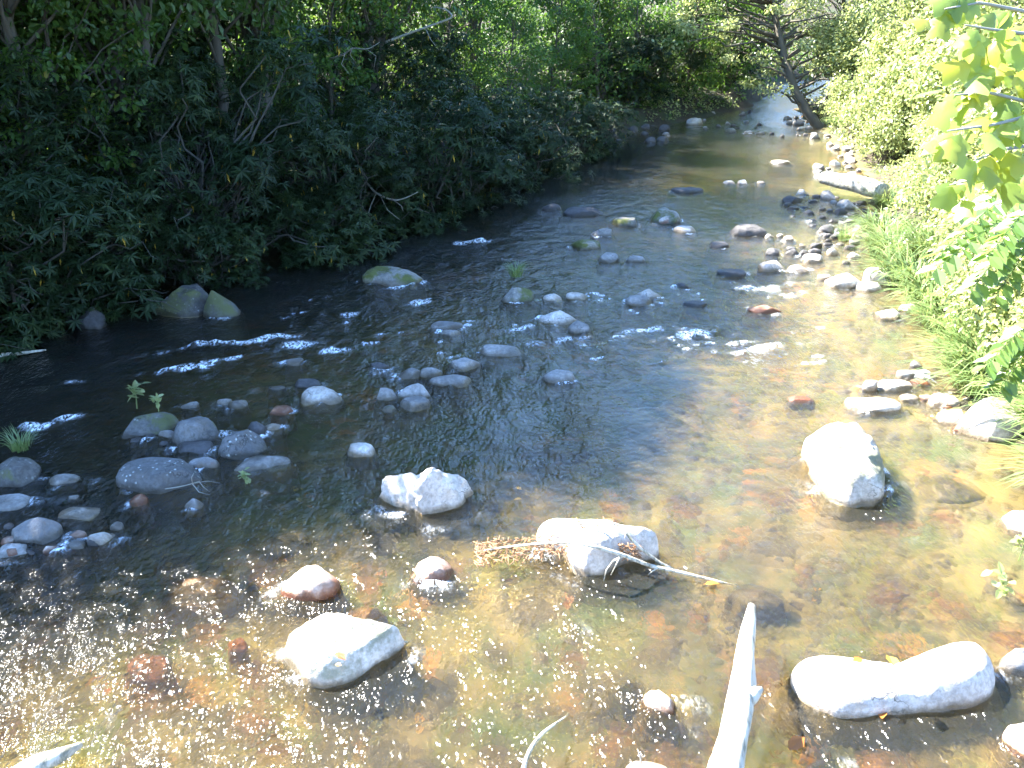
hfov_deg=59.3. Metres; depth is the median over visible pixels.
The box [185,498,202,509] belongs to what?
stone
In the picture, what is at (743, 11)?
leafy sapling
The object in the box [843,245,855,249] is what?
stone
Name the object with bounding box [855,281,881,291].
stone
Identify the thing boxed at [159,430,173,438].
stone
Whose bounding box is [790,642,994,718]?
boulder
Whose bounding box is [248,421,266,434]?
stone
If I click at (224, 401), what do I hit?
stone
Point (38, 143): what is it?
rhododendron bush
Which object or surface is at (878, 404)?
boulder
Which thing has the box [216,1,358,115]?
rhododendron bush
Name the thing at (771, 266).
stone
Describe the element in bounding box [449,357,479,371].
stone
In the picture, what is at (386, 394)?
stone
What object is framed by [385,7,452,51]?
dead branch
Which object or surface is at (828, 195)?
stone
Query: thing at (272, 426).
stone
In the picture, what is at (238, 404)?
stone
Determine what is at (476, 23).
shade tree
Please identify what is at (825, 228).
stone
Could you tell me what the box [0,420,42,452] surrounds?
grass tussock
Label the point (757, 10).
leafy sapling
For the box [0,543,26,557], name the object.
stone
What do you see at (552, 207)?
stone
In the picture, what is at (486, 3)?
leafy sapling
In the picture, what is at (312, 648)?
boulder
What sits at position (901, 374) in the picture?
stone
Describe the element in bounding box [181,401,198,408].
stone
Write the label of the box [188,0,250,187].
shade tree
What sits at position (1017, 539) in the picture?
sprout
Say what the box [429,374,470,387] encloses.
stone
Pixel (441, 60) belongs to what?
rhododendron bush
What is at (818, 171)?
stone
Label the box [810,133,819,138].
stone
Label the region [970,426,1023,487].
grass tussock
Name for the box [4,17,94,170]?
leafy sapling
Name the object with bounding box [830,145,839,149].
stone
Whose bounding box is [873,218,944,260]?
grass tussock
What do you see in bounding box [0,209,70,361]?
rhododendron bush
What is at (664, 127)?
stone
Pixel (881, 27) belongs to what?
bank tree
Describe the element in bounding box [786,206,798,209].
stone
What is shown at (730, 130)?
stone
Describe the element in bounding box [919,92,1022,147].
shrub
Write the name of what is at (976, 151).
shrub
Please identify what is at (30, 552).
stone
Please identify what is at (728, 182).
stone
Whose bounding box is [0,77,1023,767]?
water
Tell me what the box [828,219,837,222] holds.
stone
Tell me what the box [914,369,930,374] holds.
stone
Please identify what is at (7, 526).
stone
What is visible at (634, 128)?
stone
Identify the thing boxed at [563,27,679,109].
rhododendron bush
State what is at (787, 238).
stone
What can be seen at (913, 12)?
shrub
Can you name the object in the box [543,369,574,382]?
stone
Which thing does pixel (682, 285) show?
stone
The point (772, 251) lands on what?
stone
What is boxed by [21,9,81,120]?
shade tree
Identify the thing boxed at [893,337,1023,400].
grass tussock
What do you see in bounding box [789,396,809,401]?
stone
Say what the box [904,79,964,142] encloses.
shrub
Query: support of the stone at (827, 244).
on the riverbed
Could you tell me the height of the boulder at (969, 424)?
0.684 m
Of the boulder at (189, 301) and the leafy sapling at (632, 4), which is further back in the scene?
the leafy sapling at (632, 4)
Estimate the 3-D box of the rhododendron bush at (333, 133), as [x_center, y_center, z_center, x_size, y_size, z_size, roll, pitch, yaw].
[-3.374,-3.807,16.494,3.989,3.313,4.137,-9,25,-20]
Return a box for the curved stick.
[521,716,565,767]
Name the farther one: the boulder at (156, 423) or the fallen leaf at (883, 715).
the boulder at (156, 423)
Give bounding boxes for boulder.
[0,456,41,486]
[11,517,62,544]
[116,457,201,493]
[122,412,178,438]
[152,283,208,317]
[172,416,218,443]
[182,578,198,585]
[203,290,240,317]
[218,430,266,459]
[283,613,404,688]
[362,266,422,286]
[379,467,473,514]
[536,518,658,575]
[650,207,680,224]
[730,224,766,235]
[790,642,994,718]
[800,422,884,507]
[824,273,859,288]
[844,397,900,411]
[936,409,963,423]
[957,397,1023,441]
[999,648,1023,676]
[1002,723,1023,753]
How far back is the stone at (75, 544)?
7.43 m
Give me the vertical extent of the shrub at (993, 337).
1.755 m
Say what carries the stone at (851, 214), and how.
on the riverbed
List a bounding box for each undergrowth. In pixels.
[0,3,822,235]
[639,79,1022,409]
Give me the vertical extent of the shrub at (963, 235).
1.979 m
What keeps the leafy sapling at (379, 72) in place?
on the ground
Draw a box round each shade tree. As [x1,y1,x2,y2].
[0,0,58,215]
[0,0,127,172]
[14,0,256,198]
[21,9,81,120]
[107,0,185,212]
[179,0,230,68]
[180,0,331,166]
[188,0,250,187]
[292,0,461,134]
[320,0,461,99]
[456,0,484,84]
[564,0,658,84]
[655,0,730,58]
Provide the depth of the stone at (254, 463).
8.72 m
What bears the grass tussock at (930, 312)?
on the ground
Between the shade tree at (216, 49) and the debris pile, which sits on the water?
the debris pile
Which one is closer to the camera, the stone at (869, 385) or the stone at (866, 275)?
the stone at (869, 385)
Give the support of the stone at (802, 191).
on the riverbed
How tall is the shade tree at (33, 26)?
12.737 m
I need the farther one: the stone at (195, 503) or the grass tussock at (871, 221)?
the grass tussock at (871, 221)
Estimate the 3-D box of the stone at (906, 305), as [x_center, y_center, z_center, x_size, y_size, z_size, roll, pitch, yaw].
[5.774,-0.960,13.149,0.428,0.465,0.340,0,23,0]
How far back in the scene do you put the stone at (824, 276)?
14.45 m
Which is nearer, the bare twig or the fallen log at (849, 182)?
the bare twig
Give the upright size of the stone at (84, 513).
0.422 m
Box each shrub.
[801,3,898,90]
[813,61,889,137]
[819,0,906,54]
[828,62,930,154]
[830,77,884,139]
[848,98,921,165]
[855,0,932,80]
[874,0,986,99]
[885,95,1023,214]
[894,0,1023,115]
[894,146,949,193]
[895,162,957,225]
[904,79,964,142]
[905,97,970,156]
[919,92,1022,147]
[919,153,983,242]
[921,193,1021,300]
[927,188,992,288]
[928,131,1023,228]
[930,23,1023,137]
[933,232,1023,343]
[957,209,1023,318]
[977,287,1023,381]
[1006,292,1023,343]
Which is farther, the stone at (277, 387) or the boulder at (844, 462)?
the stone at (277, 387)
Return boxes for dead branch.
[329,42,379,74]
[351,171,417,219]
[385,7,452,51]
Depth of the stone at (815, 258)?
15.45 m
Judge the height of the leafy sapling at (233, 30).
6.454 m
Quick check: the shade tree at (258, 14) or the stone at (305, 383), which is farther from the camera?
the shade tree at (258, 14)
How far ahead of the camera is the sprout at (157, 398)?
9.28 m
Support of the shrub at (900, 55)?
on the ground
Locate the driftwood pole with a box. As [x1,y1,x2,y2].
[0,349,45,357]
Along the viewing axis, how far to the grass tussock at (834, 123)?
29.44 m
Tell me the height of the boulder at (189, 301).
0.737 m
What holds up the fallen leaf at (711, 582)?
on the draped branch at (666, 567)
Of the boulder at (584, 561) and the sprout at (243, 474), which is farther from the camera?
the sprout at (243, 474)
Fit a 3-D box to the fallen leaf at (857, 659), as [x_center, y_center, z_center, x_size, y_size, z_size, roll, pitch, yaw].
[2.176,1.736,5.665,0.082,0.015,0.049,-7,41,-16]
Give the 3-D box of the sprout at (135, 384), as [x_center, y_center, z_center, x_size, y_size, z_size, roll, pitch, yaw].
[-3.903,0.111,9.394,0.233,0.313,0.225,0,23,0]
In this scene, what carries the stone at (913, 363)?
on the riverbed
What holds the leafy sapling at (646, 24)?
on the ground
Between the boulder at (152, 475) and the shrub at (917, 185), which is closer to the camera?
the boulder at (152, 475)
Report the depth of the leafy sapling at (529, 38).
24.68 m
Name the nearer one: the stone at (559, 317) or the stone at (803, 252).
the stone at (559, 317)
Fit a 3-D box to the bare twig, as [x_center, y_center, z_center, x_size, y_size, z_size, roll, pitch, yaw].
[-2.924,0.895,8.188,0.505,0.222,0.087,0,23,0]
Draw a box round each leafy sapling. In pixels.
[0,0,174,223]
[0,3,70,166]
[0,117,48,195]
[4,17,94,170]
[14,0,205,178]
[155,0,293,121]
[170,0,341,148]
[269,0,411,140]
[283,0,441,93]
[387,0,513,118]
[415,0,538,93]
[466,0,561,125]
[507,0,613,114]
[527,0,651,78]
[538,0,653,103]
[584,0,692,105]
[650,0,754,97]
[667,0,770,57]
[690,0,795,89]
[709,0,781,58]
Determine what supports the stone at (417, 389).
on the riverbed
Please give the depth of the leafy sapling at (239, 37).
18.43 m
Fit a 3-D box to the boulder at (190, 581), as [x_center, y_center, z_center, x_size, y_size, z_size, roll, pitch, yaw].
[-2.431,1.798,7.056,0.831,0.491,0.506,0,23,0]
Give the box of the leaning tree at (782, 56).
[651,0,881,127]
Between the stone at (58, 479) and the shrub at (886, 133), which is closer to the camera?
the stone at (58, 479)
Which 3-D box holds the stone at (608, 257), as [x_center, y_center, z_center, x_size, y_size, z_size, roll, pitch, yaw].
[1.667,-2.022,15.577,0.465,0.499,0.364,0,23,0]
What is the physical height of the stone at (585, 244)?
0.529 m
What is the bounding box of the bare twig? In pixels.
[165,473,217,494]
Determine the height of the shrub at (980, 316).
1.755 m
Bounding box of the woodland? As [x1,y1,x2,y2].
[63,0,679,113]
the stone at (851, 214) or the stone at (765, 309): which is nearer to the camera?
the stone at (765, 309)
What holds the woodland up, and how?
on the ground
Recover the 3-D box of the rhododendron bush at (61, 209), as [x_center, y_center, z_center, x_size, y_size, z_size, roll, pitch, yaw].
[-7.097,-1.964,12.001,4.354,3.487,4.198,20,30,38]
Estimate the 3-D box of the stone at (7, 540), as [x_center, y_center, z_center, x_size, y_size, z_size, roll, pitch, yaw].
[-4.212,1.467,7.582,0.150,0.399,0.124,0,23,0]
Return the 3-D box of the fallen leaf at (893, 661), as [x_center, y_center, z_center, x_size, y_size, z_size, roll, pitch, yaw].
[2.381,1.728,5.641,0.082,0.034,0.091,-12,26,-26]
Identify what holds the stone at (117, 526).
on the riverbed
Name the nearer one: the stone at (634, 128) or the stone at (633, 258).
the stone at (633, 258)
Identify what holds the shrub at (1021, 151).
on the ground
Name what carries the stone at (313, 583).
on the riverbed
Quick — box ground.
[0,0,1023,446]
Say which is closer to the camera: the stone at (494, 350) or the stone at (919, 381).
the stone at (919, 381)
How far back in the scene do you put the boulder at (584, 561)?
7.18 m
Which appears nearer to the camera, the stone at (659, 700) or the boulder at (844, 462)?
the stone at (659, 700)
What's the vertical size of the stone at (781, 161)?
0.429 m
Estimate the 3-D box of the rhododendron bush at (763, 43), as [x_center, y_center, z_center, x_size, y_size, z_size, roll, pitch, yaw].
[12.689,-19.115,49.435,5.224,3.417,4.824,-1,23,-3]
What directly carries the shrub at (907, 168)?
on the ground
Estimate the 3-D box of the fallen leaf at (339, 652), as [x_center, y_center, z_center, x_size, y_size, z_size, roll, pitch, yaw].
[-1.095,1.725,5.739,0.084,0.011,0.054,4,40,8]
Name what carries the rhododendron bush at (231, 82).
on the ground
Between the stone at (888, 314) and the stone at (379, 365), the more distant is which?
the stone at (888, 314)
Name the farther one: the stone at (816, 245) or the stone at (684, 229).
the stone at (684, 229)
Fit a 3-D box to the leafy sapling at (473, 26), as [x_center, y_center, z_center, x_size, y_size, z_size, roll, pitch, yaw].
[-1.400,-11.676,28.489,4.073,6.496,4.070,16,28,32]
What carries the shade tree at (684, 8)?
on the ground
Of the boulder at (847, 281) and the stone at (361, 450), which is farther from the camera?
the boulder at (847, 281)
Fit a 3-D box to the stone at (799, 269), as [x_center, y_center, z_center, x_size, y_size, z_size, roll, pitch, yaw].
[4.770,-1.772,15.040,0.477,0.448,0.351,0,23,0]
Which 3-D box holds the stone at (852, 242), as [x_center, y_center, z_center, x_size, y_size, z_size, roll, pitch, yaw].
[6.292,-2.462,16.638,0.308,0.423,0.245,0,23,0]
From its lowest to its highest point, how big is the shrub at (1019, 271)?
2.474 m
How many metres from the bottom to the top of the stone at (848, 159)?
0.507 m
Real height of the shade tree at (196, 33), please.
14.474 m
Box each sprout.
[127,380,151,408]
[148,393,163,411]
[237,467,250,483]
[981,562,1015,598]
[1009,528,1023,560]
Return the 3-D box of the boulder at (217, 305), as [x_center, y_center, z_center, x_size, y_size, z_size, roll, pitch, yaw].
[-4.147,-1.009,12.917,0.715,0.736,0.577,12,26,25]
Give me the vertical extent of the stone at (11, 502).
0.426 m
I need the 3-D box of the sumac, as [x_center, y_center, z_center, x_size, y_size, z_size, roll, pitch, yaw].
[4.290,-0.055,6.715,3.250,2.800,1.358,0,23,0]
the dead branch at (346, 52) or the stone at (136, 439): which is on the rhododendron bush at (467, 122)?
the dead branch at (346, 52)
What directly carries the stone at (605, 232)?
on the riverbed
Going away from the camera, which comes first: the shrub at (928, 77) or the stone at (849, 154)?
the shrub at (928, 77)
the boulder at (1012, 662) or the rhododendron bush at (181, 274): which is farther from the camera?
the rhododendron bush at (181, 274)
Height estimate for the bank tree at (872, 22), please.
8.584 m
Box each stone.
[0,493,29,510]
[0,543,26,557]
[1,536,13,544]
[3,523,13,529]
[6,548,17,556]
[26,550,34,554]
[43,546,56,553]
[49,474,79,484]
[58,507,99,520]
[68,540,84,548]
[69,495,78,498]
[70,530,86,537]
[78,307,106,328]
[87,532,112,544]
[87,540,98,545]
[110,521,123,530]
[129,494,148,506]
[130,437,140,442]
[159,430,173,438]
[159,441,168,444]
[179,440,212,453]
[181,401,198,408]
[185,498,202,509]
[188,457,218,468]
[217,399,231,404]
[229,400,247,408]
[234,455,290,471]
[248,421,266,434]
[266,423,280,430]
[270,405,292,415]
[271,386,284,389]
[281,565,340,600]
[287,358,303,365]
[295,378,318,387]
[301,386,341,405]
[347,443,374,456]
[371,362,389,368]
[377,388,396,400]
[382,405,395,412]
[398,383,429,397]
[399,368,420,378]
[400,396,429,411]
[414,556,453,580]
[420,367,441,377]
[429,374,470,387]
[430,321,462,331]
[442,330,460,335]
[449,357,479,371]
[480,344,520,356]
[502,287,533,302]
[539,310,575,324]
[542,203,560,210]
[543,294,561,300]
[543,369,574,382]
[563,207,601,216]
[566,292,586,299]
[568,320,590,333]
[570,239,600,249]
[592,228,613,236]
[599,252,618,262]
[612,217,636,226]
[625,255,644,261]
[625,295,650,306]
[626,761,666,767]
[628,126,637,131]
[636,289,660,299]
[641,124,649,128]
[643,690,673,713]
[644,137,655,142]
[657,136,668,141]
[659,124,669,129]
[659,216,668,223]
[671,187,703,192]
[673,226,695,232]
[676,283,688,287]
[683,300,707,306]
[686,118,702,124]
[710,241,728,248]
[716,269,746,276]
[723,180,733,183]
[726,128,735,132]
[738,180,746,183]
[748,304,780,313]
[758,260,784,271]
[766,248,779,254]
[771,160,789,163]
[782,195,800,202]
[783,236,792,240]
[784,248,798,255]
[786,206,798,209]
[787,265,809,272]
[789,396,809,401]
[792,119,803,124]
[797,189,805,193]
[799,250,808,254]
[802,254,823,262]
[803,210,813,213]
[808,248,821,253]
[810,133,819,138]
[810,243,821,248]
[813,163,824,169]
[814,170,822,173]
[817,274,831,279]
[818,225,833,233]
[820,190,834,200]
[822,242,832,245]
[826,248,838,255]
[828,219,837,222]
[829,160,840,166]
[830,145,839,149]
[830,234,838,238]
[834,208,847,213]
[836,199,854,208]
[842,146,851,151]
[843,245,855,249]
[844,152,854,156]
[845,157,855,162]
[846,212,858,216]
[847,252,860,258]
[849,239,859,243]
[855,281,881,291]
[856,200,866,204]
[862,267,897,285]
[862,380,877,390]
[875,309,900,320]
[878,379,912,391]
[895,370,914,378]
[898,304,919,311]
[899,394,918,400]
[910,360,921,367]
[911,379,929,384]
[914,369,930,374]
[920,395,930,400]
[928,394,960,406]
[941,404,952,408]
[1001,510,1023,531]
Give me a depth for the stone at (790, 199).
19.82 m
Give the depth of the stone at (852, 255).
15.57 m
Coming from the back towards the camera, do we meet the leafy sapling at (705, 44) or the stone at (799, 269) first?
the leafy sapling at (705, 44)
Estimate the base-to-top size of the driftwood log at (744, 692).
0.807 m
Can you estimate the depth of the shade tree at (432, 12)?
27.23 m
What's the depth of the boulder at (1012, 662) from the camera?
6.05 m
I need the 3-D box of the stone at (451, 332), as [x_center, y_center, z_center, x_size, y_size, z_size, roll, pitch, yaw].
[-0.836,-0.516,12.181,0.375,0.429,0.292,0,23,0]
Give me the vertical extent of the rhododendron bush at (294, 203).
1.879 m
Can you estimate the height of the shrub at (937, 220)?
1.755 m
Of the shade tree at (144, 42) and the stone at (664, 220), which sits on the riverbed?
the stone at (664, 220)
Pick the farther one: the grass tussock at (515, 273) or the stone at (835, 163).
the stone at (835, 163)
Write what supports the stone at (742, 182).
on the riverbed
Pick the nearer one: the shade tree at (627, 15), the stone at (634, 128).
the stone at (634, 128)
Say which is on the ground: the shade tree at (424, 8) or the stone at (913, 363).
the shade tree at (424, 8)
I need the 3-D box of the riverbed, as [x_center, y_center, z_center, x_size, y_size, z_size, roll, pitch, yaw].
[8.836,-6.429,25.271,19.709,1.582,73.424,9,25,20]
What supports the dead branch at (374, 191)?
on the rhododendron bush at (467, 122)
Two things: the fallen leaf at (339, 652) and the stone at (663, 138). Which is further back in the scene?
the stone at (663, 138)
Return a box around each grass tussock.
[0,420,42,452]
[499,259,530,277]
[821,113,849,126]
[828,218,936,260]
[830,222,858,240]
[838,205,922,237]
[841,241,944,290]
[857,266,956,308]
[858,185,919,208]
[872,286,974,335]
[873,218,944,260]
[887,308,1017,387]
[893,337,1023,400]
[917,283,1015,336]
[953,369,1023,437]
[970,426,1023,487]
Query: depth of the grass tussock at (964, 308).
11.43 m
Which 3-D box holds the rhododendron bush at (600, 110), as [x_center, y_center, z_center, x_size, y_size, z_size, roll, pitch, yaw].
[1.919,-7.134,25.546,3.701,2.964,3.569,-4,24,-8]
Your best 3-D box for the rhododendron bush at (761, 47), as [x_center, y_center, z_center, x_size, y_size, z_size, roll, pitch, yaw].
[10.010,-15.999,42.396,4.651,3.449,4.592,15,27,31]
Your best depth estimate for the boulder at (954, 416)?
9.61 m
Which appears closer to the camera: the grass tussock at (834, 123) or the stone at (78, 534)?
the stone at (78, 534)
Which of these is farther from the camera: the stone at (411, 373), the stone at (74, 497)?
the stone at (411, 373)
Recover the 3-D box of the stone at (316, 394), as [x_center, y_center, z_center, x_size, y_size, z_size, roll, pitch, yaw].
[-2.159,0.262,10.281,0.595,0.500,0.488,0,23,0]
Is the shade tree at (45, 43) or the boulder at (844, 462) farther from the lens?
the shade tree at (45, 43)
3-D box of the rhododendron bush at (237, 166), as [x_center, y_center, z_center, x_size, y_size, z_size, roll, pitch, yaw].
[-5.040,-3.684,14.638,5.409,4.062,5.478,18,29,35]
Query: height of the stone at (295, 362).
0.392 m
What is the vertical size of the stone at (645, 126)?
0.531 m
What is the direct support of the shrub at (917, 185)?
on the ground
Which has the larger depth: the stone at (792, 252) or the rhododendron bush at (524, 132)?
the rhododendron bush at (524, 132)
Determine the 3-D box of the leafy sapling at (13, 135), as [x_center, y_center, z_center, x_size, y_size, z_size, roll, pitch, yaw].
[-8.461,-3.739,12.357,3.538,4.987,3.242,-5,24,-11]
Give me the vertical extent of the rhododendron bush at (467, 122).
3.485 m
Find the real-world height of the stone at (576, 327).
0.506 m
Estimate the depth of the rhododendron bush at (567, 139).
23.40 m
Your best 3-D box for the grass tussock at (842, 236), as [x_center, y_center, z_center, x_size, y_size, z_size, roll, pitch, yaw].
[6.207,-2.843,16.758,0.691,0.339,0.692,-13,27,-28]
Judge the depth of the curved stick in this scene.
5.30 m
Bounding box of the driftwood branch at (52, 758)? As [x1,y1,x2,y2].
[12,742,82,767]
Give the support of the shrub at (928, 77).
on the ground
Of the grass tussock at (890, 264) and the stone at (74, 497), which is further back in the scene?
the grass tussock at (890, 264)
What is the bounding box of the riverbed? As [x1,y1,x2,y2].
[85,98,1023,471]
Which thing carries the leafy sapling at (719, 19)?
on the ground
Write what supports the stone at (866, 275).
on the riverbed
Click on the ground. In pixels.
(660, 118)
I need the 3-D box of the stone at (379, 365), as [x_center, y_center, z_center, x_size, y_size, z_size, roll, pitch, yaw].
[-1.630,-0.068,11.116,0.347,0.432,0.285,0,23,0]
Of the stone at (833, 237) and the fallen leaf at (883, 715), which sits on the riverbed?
the stone at (833, 237)
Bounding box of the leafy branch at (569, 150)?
[544,142,576,165]
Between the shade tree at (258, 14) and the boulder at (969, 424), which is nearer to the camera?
the boulder at (969, 424)
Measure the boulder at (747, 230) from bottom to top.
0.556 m
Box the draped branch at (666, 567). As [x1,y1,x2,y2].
[477,519,726,582]
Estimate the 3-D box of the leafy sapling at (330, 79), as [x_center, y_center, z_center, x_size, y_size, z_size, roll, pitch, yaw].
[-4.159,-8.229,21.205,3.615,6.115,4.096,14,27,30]
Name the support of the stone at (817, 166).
on the riverbed
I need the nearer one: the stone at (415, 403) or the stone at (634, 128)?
the stone at (415, 403)
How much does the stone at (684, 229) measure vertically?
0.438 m
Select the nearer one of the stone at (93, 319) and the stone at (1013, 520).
the stone at (1013, 520)
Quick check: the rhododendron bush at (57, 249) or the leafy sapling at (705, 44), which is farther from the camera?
the leafy sapling at (705, 44)
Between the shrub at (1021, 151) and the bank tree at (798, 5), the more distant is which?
the bank tree at (798, 5)
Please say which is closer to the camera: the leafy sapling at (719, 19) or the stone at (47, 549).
the stone at (47, 549)
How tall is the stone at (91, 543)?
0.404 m
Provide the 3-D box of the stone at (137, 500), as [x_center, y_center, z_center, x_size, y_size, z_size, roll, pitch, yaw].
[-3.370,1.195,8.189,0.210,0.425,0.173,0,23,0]
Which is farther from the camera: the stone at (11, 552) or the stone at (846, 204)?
the stone at (846, 204)
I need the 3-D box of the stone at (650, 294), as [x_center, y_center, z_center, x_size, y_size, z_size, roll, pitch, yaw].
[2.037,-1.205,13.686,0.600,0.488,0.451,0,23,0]
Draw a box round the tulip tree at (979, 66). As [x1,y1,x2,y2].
[903,0,1023,222]
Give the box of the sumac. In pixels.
[916,175,1023,402]
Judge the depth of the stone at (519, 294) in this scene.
13.41 m
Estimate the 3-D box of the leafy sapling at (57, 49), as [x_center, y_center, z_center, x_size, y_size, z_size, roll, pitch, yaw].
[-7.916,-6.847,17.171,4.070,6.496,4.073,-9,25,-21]
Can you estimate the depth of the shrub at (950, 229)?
12.42 m
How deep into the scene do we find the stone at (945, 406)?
9.95 m
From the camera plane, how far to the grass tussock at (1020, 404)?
8.97 m
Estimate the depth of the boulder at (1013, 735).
5.46 m
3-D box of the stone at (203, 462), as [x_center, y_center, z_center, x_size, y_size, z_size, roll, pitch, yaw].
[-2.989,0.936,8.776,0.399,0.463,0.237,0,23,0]
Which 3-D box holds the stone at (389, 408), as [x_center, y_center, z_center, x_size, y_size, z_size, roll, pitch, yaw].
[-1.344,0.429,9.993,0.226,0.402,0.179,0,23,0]
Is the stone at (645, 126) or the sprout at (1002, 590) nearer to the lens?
the sprout at (1002, 590)
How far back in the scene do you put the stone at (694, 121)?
31.73 m
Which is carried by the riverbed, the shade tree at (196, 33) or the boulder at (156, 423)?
the boulder at (156, 423)
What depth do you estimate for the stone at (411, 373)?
10.78 m
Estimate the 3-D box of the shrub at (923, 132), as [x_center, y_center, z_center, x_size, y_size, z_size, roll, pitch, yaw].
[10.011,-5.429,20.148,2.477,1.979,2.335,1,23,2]
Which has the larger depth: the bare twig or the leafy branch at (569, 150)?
the leafy branch at (569, 150)
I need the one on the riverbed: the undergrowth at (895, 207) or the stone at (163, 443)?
the stone at (163, 443)
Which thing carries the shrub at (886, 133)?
on the ground
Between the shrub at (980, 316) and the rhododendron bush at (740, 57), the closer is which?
the shrub at (980, 316)
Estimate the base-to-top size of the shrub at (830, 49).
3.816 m
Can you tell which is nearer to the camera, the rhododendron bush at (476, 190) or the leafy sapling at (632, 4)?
the rhododendron bush at (476, 190)
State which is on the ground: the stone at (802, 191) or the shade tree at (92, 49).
the shade tree at (92, 49)
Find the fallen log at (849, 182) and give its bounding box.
[818,172,889,198]
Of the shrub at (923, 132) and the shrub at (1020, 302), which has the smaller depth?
the shrub at (1020, 302)
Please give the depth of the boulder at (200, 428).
9.16 m
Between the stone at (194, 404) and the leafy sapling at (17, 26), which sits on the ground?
the leafy sapling at (17, 26)
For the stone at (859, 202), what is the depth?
19.63 m
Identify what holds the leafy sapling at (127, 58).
on the ground
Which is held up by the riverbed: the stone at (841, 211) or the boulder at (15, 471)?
the stone at (841, 211)
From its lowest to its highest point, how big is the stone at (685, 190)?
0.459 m
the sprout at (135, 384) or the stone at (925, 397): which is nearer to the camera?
the sprout at (135, 384)
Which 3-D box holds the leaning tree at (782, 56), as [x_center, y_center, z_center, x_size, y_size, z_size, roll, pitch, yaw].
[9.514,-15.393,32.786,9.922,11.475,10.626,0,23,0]
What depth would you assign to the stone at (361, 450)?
8.91 m
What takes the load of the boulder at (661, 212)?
on the riverbed
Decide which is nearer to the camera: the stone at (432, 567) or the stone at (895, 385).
the stone at (432, 567)
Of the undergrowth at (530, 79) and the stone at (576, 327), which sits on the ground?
the undergrowth at (530, 79)
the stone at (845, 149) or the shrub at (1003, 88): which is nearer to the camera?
the shrub at (1003, 88)
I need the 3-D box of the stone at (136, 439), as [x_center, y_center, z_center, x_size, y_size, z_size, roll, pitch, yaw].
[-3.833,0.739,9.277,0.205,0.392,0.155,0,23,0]
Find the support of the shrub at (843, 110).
on the ground
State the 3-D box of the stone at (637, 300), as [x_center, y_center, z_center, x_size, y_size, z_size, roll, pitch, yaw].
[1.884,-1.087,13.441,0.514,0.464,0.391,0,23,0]
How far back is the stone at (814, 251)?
15.92 m
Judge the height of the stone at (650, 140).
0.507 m
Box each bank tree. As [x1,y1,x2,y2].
[765,0,865,79]
[843,0,930,81]
[846,0,922,66]
[977,0,1023,42]
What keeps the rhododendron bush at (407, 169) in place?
on the ground
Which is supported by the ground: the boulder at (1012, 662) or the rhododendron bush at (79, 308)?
the rhododendron bush at (79, 308)
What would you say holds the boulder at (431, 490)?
on the riverbed
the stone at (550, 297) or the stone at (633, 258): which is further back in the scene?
the stone at (633, 258)
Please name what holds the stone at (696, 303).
on the riverbed
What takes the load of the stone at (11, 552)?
on the riverbed
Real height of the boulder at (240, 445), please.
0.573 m
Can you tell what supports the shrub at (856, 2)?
on the ground
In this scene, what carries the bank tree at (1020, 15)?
on the ground
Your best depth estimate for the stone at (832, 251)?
15.88 m
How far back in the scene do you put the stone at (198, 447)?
9.00 m
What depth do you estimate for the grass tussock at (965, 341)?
10.76 m
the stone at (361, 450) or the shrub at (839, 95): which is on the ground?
the shrub at (839, 95)
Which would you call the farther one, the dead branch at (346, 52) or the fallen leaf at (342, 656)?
the dead branch at (346, 52)
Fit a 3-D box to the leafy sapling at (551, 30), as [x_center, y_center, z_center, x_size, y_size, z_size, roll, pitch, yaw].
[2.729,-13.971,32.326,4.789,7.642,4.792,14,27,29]
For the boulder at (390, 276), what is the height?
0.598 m
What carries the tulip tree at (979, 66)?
on the ground
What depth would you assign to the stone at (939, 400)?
10.01 m
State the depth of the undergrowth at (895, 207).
23.79 m
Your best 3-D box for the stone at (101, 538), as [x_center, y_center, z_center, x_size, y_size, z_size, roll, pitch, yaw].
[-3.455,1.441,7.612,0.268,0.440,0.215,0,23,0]
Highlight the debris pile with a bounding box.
[473,517,644,568]
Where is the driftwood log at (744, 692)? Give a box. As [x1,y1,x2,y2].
[707,603,763,767]
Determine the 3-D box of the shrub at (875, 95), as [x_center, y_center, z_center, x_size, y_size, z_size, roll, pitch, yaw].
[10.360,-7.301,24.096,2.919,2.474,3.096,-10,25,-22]
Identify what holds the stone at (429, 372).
on the riverbed
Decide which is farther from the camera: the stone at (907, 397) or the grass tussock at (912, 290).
the grass tussock at (912, 290)
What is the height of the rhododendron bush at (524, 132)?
3.487 m
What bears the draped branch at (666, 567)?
on the boulder at (584, 561)
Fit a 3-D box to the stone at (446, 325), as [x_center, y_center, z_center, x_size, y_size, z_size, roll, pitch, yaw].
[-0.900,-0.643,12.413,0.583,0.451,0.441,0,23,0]
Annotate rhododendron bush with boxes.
[0,25,386,284]
[0,36,150,247]
[0,128,184,344]
[0,183,154,326]
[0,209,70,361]
[0,240,131,336]
[37,5,191,140]
[56,0,317,176]
[104,191,273,289]
[213,88,426,266]
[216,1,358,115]
[219,176,378,270]
[300,72,529,234]
[302,17,476,147]
[324,150,436,239]
[418,153,515,211]
[435,67,597,193]
[494,122,576,171]
[517,85,643,161]
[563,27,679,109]
[600,14,720,96]
[668,9,771,86]
[677,6,771,73]
[746,15,774,59]
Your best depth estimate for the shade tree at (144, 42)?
15.25 m
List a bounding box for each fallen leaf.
[334,651,345,656]
[337,654,345,659]
[705,580,718,584]
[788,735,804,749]
[852,657,861,662]
[878,712,886,718]
[886,655,899,665]
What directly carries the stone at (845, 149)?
on the riverbed
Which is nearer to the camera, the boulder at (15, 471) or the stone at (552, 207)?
the boulder at (15, 471)

